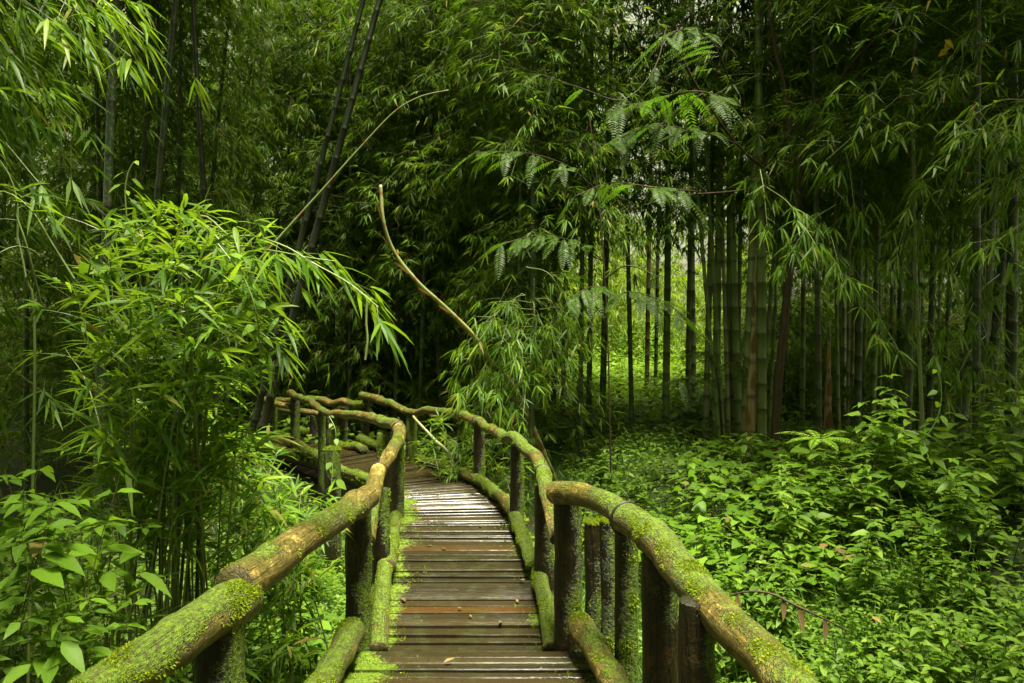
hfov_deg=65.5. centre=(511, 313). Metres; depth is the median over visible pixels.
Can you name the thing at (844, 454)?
heart leaved plant
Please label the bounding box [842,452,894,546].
tall herb
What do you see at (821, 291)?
bamboo
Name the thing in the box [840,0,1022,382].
bamboo
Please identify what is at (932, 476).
herb
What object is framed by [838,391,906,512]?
tall herb
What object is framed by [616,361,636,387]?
herb
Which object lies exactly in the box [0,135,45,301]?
bamboo
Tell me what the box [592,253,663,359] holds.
bamboo tuft
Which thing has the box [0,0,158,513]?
bamboo
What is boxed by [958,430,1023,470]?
heart leaved plant
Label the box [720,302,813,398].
bamboo tuft
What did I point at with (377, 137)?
bamboo
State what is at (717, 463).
heart leaved plant
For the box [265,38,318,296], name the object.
bamboo
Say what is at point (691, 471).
heart leaved plant
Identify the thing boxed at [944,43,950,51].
yellow leaf
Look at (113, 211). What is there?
tall shoot
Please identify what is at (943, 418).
climbing vine
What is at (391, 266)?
bamboo
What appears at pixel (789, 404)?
bamboo tuft
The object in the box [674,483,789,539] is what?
heart leaved plant
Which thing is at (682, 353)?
shrub
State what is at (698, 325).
bamboo tuft
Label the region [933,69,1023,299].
bamboo
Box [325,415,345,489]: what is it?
climbing vine
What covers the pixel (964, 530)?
tall herb
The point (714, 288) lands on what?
bamboo
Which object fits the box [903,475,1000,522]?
heart leaved plant
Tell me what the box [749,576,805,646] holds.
tall herb
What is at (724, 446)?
heart leaved plant
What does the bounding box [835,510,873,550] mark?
herb
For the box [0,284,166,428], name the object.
bamboo tuft
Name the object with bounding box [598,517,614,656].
wooden post
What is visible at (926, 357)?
bamboo tuft
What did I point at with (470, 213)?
bamboo
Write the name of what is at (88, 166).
bamboo
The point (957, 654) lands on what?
tall herb
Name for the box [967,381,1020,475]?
tall herb
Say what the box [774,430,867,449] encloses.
fern
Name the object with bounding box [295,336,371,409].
bamboo tuft
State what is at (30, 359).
bamboo tuft
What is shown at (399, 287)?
bamboo
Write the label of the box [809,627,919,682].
shrub
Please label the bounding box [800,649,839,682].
herb
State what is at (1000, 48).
bamboo
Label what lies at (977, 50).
bamboo
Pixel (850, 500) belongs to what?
herb
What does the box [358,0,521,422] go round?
bamboo
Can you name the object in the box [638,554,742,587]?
heart leaved plant
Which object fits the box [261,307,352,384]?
bamboo tuft
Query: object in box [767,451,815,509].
tall herb
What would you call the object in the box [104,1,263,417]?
bamboo
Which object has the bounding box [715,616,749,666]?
herb
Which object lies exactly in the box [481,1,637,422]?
bamboo
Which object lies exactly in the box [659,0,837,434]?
bamboo
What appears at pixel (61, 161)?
bamboo
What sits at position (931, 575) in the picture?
shrub
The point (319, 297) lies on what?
bamboo
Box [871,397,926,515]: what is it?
tall herb
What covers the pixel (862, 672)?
herb
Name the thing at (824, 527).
heart leaved plant
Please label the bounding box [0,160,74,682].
bamboo
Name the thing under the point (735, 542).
heart leaved plant
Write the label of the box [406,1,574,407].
bamboo
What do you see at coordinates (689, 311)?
bamboo
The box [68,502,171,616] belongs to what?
broad leaved plant
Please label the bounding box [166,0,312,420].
bamboo
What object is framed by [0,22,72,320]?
bamboo
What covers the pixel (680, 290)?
bamboo tuft
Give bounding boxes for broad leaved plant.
[0,459,62,568]
[0,481,141,613]
[0,486,91,650]
[2,590,109,682]
[38,595,155,682]
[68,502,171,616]
[987,600,1023,639]
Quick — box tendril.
[364,300,368,359]
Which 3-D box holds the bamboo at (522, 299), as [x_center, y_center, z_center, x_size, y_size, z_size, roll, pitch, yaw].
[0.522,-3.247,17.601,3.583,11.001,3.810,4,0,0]
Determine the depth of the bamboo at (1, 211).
13.19 m
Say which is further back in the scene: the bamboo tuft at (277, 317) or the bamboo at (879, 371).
the bamboo tuft at (277, 317)
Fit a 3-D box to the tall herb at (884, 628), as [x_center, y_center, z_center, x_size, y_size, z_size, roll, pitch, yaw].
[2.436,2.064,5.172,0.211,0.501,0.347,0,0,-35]
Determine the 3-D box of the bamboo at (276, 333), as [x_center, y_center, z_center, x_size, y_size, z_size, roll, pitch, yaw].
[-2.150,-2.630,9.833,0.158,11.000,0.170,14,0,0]
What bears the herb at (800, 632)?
on the ground at (58, 473)
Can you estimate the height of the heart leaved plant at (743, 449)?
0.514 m
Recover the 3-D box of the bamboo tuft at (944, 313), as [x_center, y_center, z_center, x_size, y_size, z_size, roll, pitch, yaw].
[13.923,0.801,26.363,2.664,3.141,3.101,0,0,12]
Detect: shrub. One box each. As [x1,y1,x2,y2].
[0,496,165,682]
[17,525,148,682]
[595,305,642,364]
[608,321,638,366]
[616,326,644,364]
[618,313,661,357]
[637,333,670,366]
[638,314,684,363]
[670,322,685,376]
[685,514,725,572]
[734,566,795,639]
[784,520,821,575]
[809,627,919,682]
[845,593,900,676]
[892,518,954,617]
[894,664,913,682]
[909,591,1018,682]
[990,639,1023,682]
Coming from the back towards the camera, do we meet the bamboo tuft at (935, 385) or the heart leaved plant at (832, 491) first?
the bamboo tuft at (935, 385)
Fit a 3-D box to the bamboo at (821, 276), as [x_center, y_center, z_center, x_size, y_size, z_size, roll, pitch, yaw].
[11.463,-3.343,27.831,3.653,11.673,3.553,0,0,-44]
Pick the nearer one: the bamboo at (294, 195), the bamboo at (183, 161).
the bamboo at (183, 161)
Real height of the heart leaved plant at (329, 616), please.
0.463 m
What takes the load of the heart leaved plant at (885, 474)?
on the ground at (58, 473)
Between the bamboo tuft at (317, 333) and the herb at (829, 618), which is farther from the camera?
the bamboo tuft at (317, 333)
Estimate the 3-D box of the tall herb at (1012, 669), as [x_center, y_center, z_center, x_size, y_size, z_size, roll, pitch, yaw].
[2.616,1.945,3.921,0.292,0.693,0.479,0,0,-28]
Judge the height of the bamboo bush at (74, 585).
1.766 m
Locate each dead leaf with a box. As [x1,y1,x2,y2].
[834,547,844,554]
[870,615,880,622]
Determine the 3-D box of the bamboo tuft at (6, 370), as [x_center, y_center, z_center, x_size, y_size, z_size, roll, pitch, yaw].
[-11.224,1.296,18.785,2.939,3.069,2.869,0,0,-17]
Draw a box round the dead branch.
[729,590,849,641]
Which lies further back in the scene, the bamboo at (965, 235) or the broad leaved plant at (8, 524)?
the bamboo at (965, 235)
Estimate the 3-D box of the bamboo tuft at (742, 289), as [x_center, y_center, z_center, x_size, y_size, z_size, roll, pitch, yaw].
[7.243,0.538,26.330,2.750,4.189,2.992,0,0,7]
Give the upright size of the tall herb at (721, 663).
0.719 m
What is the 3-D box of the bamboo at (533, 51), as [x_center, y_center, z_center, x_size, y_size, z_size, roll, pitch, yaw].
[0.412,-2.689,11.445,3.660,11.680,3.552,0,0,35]
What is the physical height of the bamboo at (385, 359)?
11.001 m
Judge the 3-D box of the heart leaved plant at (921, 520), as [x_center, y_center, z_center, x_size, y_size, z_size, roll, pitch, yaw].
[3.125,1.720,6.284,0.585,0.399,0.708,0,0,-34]
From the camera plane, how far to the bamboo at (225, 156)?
27.61 m
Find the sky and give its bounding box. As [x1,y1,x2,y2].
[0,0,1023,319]
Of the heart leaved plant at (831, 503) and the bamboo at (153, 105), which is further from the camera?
the bamboo at (153, 105)
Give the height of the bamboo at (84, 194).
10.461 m
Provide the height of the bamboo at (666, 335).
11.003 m
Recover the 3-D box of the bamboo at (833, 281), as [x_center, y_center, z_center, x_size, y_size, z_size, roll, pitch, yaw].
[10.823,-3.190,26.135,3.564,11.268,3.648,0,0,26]
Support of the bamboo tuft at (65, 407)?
on the ground at (58, 473)
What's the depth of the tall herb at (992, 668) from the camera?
4.36 m
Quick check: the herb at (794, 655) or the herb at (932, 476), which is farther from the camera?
the herb at (932, 476)
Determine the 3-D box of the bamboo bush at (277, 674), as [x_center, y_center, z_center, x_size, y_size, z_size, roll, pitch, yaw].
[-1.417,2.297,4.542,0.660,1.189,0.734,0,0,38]
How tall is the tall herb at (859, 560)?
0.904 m
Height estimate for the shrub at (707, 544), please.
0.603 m
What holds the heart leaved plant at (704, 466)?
on the ground at (58, 473)
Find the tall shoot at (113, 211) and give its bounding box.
[101,161,153,252]
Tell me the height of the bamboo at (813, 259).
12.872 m
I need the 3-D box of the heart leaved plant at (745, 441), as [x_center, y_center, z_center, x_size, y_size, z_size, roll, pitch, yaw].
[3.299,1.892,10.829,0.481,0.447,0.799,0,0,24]
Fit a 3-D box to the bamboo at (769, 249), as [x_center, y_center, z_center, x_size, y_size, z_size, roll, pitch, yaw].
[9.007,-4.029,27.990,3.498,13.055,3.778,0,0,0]
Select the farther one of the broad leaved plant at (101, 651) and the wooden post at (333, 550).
the wooden post at (333, 550)
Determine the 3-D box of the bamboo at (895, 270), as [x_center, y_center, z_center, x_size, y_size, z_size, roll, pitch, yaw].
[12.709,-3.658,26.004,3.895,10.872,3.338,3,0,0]
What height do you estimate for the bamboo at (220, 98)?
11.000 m
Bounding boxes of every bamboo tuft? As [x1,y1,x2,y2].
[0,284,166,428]
[0,299,53,389]
[0,300,85,419]
[0,304,91,387]
[0,306,78,411]
[0,357,14,434]
[10,338,147,458]
[54,318,180,419]
[172,291,329,429]
[223,285,346,396]
[233,300,384,430]
[247,292,359,404]
[254,355,324,406]
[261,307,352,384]
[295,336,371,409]
[300,294,406,368]
[319,302,466,428]
[335,305,458,416]
[389,331,471,392]
[445,284,527,370]
[497,331,568,396]
[527,267,600,368]
[535,204,584,359]
[561,181,634,357]
[575,229,634,356]
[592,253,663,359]
[614,203,702,366]
[623,284,685,354]
[650,247,721,363]
[659,280,705,354]
[685,246,771,368]
[695,268,745,361]
[695,269,781,366]
[697,236,747,339]
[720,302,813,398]
[741,274,851,380]
[741,312,846,411]
[767,332,869,420]
[775,279,868,372]
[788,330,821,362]
[802,342,925,440]
[809,304,941,411]
[812,301,922,391]
[822,314,893,386]
[831,288,905,339]
[834,283,945,376]
[863,306,1023,440]
[887,301,1023,419]
[903,290,968,359]
[903,303,964,351]
[937,271,1023,396]
[938,335,1003,396]
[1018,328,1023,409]
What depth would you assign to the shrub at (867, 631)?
5.16 m
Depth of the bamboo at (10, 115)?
4.95 m
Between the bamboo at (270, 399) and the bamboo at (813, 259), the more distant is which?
the bamboo at (813, 259)
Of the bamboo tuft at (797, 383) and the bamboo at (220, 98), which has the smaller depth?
the bamboo at (220, 98)
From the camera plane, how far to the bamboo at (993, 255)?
13.16 m
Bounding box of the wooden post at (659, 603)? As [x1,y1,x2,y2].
[640,552,678,682]
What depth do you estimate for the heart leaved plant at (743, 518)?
7.69 m
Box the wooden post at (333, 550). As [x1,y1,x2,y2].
[322,445,341,575]
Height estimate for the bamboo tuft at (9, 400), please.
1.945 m
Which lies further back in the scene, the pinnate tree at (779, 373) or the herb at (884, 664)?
the pinnate tree at (779, 373)
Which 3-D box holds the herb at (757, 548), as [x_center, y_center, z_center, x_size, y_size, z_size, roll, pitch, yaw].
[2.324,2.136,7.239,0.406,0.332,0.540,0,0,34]
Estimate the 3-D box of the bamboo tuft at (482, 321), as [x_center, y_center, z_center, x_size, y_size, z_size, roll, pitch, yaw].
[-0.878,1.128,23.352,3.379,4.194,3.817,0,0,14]
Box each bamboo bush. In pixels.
[0,525,205,682]
[10,182,413,682]
[179,382,353,682]
[245,607,324,682]
[408,401,534,510]
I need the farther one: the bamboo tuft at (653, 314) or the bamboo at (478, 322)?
the bamboo tuft at (653, 314)
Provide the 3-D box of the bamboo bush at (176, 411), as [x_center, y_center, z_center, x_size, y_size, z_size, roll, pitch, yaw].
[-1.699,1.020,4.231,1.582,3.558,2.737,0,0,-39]
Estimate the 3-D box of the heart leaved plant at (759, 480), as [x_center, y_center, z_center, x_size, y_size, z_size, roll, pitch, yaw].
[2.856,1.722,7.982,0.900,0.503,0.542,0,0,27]
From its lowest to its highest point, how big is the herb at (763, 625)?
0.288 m
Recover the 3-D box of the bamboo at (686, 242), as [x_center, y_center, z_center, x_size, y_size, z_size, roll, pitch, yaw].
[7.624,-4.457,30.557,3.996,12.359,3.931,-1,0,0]
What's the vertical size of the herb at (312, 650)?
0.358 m
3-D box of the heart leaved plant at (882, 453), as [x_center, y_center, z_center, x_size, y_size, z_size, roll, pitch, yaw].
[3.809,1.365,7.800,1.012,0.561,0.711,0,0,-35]
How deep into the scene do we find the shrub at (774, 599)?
5.84 m
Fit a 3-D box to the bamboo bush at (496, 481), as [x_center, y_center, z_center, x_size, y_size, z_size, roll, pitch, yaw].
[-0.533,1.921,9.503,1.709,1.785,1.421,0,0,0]
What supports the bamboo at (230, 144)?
on the ground at (58, 473)
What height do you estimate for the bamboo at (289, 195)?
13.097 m
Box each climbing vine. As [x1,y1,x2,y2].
[78,216,156,285]
[217,243,273,387]
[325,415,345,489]
[852,421,934,464]
[919,369,947,439]
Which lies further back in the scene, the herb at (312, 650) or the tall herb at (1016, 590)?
the herb at (312, 650)
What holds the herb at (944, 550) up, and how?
on the ground at (58, 473)
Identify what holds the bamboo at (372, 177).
on the ground at (58, 473)
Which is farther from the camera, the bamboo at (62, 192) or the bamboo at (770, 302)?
the bamboo at (62, 192)
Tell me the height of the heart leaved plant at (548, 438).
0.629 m
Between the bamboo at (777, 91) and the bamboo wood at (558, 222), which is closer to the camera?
the bamboo at (777, 91)
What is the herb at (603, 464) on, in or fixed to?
on the ground at (58, 473)
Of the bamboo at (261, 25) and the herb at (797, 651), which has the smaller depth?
the herb at (797, 651)
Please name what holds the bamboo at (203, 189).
on the ground at (58, 473)
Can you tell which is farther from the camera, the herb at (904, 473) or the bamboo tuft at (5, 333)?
the bamboo tuft at (5, 333)
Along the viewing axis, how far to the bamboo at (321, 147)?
23.41 m
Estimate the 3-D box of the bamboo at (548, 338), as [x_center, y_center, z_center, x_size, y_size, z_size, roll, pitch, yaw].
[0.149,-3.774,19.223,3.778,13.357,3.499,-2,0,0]
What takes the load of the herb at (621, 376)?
on the ground at (58, 473)
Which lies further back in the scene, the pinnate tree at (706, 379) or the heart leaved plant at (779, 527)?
the pinnate tree at (706, 379)
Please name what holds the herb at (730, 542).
on the ground at (58, 473)
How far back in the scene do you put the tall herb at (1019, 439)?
7.17 m
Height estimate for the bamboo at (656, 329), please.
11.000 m
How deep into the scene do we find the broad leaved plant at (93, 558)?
3.09 m
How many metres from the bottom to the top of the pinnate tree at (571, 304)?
5.080 m
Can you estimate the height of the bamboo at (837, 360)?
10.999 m
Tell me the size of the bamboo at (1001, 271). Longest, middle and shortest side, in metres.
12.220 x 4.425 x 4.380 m
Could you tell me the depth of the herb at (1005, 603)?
5.39 m
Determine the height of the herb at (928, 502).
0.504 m
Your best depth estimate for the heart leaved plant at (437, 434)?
13.64 m
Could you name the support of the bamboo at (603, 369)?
on the ground at (58, 473)
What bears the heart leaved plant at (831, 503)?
on the ground at (58, 473)
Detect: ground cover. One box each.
[525,343,788,439]
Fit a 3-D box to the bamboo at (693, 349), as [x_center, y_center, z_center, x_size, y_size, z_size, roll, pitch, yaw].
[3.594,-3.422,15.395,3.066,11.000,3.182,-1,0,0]
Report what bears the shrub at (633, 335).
on the ground at (58, 473)
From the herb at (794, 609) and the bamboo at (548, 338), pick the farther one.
the bamboo at (548, 338)
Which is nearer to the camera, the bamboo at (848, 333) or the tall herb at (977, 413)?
the tall herb at (977, 413)
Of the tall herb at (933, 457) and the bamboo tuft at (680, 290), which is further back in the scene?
the bamboo tuft at (680, 290)
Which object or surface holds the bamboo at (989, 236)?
on the ground at (58, 473)
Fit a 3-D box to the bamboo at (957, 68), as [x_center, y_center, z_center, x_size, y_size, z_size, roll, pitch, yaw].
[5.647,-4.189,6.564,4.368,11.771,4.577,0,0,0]
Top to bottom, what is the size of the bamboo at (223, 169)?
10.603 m
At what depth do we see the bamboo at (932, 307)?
12.47 m
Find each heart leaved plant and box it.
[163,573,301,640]
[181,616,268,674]
[192,644,315,682]
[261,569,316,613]
[262,593,339,663]
[264,620,333,671]
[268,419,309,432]
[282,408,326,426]
[285,569,335,600]
[304,427,354,443]
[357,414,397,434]
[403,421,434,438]
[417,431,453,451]
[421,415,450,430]
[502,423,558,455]
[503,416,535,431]
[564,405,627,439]
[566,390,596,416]
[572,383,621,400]
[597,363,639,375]
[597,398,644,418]
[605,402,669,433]
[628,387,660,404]
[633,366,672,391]
[638,516,706,558]
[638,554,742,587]
[647,511,703,536]
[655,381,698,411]
[661,395,724,431]
[665,469,748,517]
[666,457,762,500]
[672,510,765,563]
[674,451,730,482]
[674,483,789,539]
[679,461,742,488]
[686,437,737,461]
[688,438,741,465]
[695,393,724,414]
[714,433,770,469]
[714,565,796,614]
[714,576,760,610]
[720,486,809,552]
[728,463,799,497]
[730,432,826,473]
[736,538,839,593]
[741,437,770,460]
[752,463,837,508]
[755,437,802,470]
[759,502,838,558]
[765,449,826,485]
[766,539,867,607]
[770,480,848,516]
[785,469,890,523]
[790,431,897,469]
[795,425,862,462]
[810,454,873,486]
[813,515,908,555]
[817,429,868,458]
[832,462,938,528]
[851,429,951,470]
[856,435,916,464]
[877,506,954,562]
[878,438,941,477]
[890,467,947,506]
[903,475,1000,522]
[911,446,975,482]
[927,428,1020,464]
[945,463,1023,518]
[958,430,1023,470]
[965,464,1019,502]
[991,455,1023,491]
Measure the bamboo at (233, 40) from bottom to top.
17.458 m
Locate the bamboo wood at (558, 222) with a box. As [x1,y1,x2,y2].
[0,0,1023,362]
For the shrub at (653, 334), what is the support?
on the ground at (58, 473)
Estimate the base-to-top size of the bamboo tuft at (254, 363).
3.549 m
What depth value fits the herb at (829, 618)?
5.70 m
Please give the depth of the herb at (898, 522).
6.25 m
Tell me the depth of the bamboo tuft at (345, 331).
23.30 m
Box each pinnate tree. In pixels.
[441,109,714,479]
[524,0,1023,464]
[661,352,767,442]
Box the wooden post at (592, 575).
[583,517,600,631]
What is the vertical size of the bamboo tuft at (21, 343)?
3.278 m
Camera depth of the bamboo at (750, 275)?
11.53 m
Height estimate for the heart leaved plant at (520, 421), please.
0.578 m
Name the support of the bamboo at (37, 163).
on the ground at (58, 473)
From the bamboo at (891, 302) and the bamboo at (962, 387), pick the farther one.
the bamboo at (891, 302)
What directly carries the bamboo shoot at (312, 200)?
on the ground at (58, 473)
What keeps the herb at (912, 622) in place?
on the ground at (58, 473)
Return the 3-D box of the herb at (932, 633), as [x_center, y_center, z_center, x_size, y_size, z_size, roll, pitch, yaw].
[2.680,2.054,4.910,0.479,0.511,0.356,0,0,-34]
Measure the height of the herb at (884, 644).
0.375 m
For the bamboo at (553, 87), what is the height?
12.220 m
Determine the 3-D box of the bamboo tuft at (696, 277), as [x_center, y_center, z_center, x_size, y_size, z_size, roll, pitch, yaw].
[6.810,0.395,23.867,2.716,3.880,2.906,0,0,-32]
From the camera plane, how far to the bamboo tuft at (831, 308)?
21.18 m
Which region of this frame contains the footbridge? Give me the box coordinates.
[68,389,820,682]
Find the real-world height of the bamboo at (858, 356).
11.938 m
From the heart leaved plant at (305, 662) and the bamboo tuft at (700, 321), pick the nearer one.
the heart leaved plant at (305, 662)
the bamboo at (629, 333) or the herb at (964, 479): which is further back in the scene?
the bamboo at (629, 333)
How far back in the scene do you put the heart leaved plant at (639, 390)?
16.21 m
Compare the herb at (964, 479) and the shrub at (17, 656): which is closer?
the shrub at (17, 656)
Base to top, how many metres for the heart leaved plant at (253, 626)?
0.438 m
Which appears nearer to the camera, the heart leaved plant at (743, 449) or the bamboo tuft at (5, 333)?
the heart leaved plant at (743, 449)
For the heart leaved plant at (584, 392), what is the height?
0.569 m
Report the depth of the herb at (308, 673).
6.09 m
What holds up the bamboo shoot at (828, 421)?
on the ground at (58, 473)
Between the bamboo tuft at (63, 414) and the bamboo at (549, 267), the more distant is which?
the bamboo at (549, 267)
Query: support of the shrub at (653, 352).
on the ground at (58, 473)
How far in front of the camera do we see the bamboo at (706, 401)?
13.15 m
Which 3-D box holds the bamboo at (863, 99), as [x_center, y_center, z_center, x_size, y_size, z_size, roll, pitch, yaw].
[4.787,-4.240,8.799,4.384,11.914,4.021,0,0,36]
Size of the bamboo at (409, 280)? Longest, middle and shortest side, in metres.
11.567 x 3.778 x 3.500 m
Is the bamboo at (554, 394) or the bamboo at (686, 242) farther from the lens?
the bamboo at (686, 242)
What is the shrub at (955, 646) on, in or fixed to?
on the ground at (58, 473)
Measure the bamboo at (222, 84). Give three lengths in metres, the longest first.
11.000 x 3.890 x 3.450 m
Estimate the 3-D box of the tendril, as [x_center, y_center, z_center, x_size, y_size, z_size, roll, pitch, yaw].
[-0.676,0.077,3.700,0.020,0.277,0.010,0,0,0]
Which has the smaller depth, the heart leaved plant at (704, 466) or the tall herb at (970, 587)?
the tall herb at (970, 587)
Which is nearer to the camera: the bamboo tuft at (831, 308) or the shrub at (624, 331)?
the bamboo tuft at (831, 308)
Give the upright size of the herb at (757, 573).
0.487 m
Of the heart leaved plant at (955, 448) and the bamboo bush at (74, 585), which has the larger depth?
the heart leaved plant at (955, 448)
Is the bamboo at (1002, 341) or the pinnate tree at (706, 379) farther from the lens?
the bamboo at (1002, 341)
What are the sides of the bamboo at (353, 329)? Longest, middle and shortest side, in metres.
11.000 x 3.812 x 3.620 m
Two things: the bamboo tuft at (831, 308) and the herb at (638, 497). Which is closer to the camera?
the herb at (638, 497)
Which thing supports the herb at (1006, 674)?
on the ground at (58, 473)
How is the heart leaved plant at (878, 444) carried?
on the ground at (58, 473)
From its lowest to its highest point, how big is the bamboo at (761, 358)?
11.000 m
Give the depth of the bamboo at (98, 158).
11.73 m
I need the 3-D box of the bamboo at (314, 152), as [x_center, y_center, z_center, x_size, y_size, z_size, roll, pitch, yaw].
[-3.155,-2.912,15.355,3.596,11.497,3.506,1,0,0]
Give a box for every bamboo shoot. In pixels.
[148,90,448,566]
[376,185,557,480]
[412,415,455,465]
[745,244,758,461]
[823,320,832,447]
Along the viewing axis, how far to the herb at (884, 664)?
4.70 m
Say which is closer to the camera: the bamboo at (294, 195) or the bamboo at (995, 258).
the bamboo at (995, 258)
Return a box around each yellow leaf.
[938,49,946,56]
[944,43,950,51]
[945,40,952,48]
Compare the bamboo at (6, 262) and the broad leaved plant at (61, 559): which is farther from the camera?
the bamboo at (6, 262)
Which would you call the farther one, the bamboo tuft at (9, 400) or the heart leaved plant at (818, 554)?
the bamboo tuft at (9, 400)
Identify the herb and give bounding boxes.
[269,643,323,676]
[294,627,329,674]
[582,512,588,540]
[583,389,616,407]
[584,448,613,485]
[601,480,629,498]
[604,472,620,489]
[607,353,627,370]
[612,371,639,393]
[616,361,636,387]
[620,469,658,508]
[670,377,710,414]
[710,531,749,557]
[715,560,784,603]
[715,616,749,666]
[715,643,748,682]
[728,655,751,681]
[732,560,774,605]
[742,528,787,565]
[744,610,782,641]
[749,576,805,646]
[752,652,829,682]
[756,606,797,641]
[765,459,832,576]
[766,534,816,568]
[766,543,804,608]
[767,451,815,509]
[770,587,804,619]
[774,511,833,559]
[778,450,842,541]
[780,636,833,669]
[784,646,834,682]
[793,623,841,659]
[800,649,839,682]
[804,603,864,641]
[816,498,853,532]
[818,581,878,618]
[819,497,859,547]
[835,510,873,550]
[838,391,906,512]
[839,506,888,618]
[840,486,882,512]
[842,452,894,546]
[850,548,897,574]
[850,637,908,681]
[855,659,881,682]
[857,591,909,652]
[859,613,887,652]
[860,633,926,682]
[865,565,939,614]
[867,658,937,682]
[871,369,957,475]
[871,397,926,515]
[871,610,945,682]
[876,584,925,623]
[887,466,919,499]
[887,498,941,561]
[888,632,982,682]
[898,465,968,527]
[907,600,948,637]
[907,609,977,678]
[910,447,959,487]
[914,520,977,584]
[928,454,996,568]
[932,617,972,682]
[934,367,1010,475]
[937,586,1000,665]
[938,465,984,502]
[947,546,1007,627]
[947,547,1011,629]
[957,498,1023,575]
[966,604,1023,682]
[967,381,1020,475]
[979,385,1023,516]
[982,631,1023,682]
[983,588,1023,630]
[984,424,1023,511]
[984,567,1023,662]
[985,657,1022,678]
[988,388,1023,465]
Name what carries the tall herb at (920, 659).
on the ground at (58, 473)
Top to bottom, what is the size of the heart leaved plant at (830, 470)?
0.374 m
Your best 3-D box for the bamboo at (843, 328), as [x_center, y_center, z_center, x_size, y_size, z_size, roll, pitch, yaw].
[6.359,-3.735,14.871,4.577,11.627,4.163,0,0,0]
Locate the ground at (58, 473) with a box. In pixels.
[0,319,1023,682]
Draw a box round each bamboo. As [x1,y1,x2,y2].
[0,0,65,115]
[0,0,94,145]
[0,0,130,421]
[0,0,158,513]
[0,0,176,150]
[0,0,202,273]
[0,0,216,448]
[0,0,220,497]
[0,3,71,302]
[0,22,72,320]
[0,124,50,364]
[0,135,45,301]
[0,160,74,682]
[0,164,22,370]
[2,0,243,413]
[3,0,241,413]
[4,0,277,462]
[10,0,163,318]
[13,0,356,510]
[16,22,139,392]
[31,0,277,462]
[31,0,294,379]
[40,82,127,287]
[42,74,144,344]
[52,30,162,313]
[63,2,222,410]
[90,0,119,568]
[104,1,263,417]
[111,6,241,283]
[113,0,317,440]
[137,45,223,284]
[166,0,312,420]
[168,53,278,309]
[171,18,280,366]
[177,73,237,308]
[184,1,331,404]
[187,67,252,362]
[190,0,224,513]
[204,0,374,396]
[215,0,380,428]
[218,41,313,351]
[223,0,392,408]
[229,0,382,541]
[238,0,365,476]
[241,0,413,408]
[247,0,409,335]
[252,28,338,360]
[257,0,434,435]
[261,111,368,305]
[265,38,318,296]
[267,1,414,407]
[283,2,392,332]
[286,1,418,370]
[290,0,456,414]
[307,0,450,394]
[308,0,487,437]
[312,0,480,399]
[318,0,515,446]
[330,0,483,412]
[339,0,509,432]
[339,30,455,379]
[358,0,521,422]
[363,0,560,443]
[363,7,481,389]
[370,0,547,430]
[390,0,573,422]
[394,0,628,430]
[401,24,528,403]
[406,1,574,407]
[407,0,647,479]
[424,0,651,480]
[439,267,605,513]
[445,0,729,458]
[450,1,616,355]
[458,2,605,432]
[464,2,598,401]
[477,36,594,379]
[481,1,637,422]
[482,84,578,358]
[494,0,613,420]
[499,0,749,435]
[509,0,682,439]
[524,0,697,436]
[574,0,845,440]
[585,87,662,322]
[586,0,790,438]
[588,0,768,434]
[600,0,810,443]
[620,0,747,415]
[621,0,802,435]
[627,0,878,445]
[631,0,811,436]
[644,0,655,392]
[654,0,664,399]
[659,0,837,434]
[671,65,749,275]
[675,0,1002,444]
[684,3,694,426]
[686,1,888,338]
[697,0,889,366]
[713,1,730,440]
[716,0,972,446]
[718,2,892,426]
[721,3,868,406]
[721,20,870,391]
[723,0,741,441]
[723,0,929,439]
[723,67,809,355]
[731,0,1023,438]
[734,1,744,438]
[736,1,943,422]
[741,86,1023,446]
[752,0,1005,439]
[754,0,767,442]
[754,5,766,432]
[766,17,881,338]
[767,2,790,438]
[768,25,928,364]
[771,3,970,411]
[774,9,966,420]
[776,0,1023,426]
[788,262,853,335]
[791,137,863,332]
[795,169,887,337]
[800,0,1023,468]
[809,2,989,417]
[822,0,1023,441]
[822,0,1023,447]
[830,123,944,334]
[833,102,952,302]
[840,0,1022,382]
[846,10,850,436]
[846,56,951,383]
[847,0,985,430]
[848,0,1023,448]
[850,128,959,301]
[867,8,997,336]
[872,19,1022,393]
[876,0,1023,454]
[878,55,882,432]
[911,38,925,429]
[921,2,1022,317]
[922,1,1023,319]
[924,12,1023,400]
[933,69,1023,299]
[940,11,960,432]
[949,0,1022,81]
[970,62,1023,384]
[971,0,1023,72]
[981,0,1006,436]
[999,91,1023,311]
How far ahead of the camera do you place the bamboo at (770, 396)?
12.77 m
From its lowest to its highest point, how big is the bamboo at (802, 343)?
11.639 m
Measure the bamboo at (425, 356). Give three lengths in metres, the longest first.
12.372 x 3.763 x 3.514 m

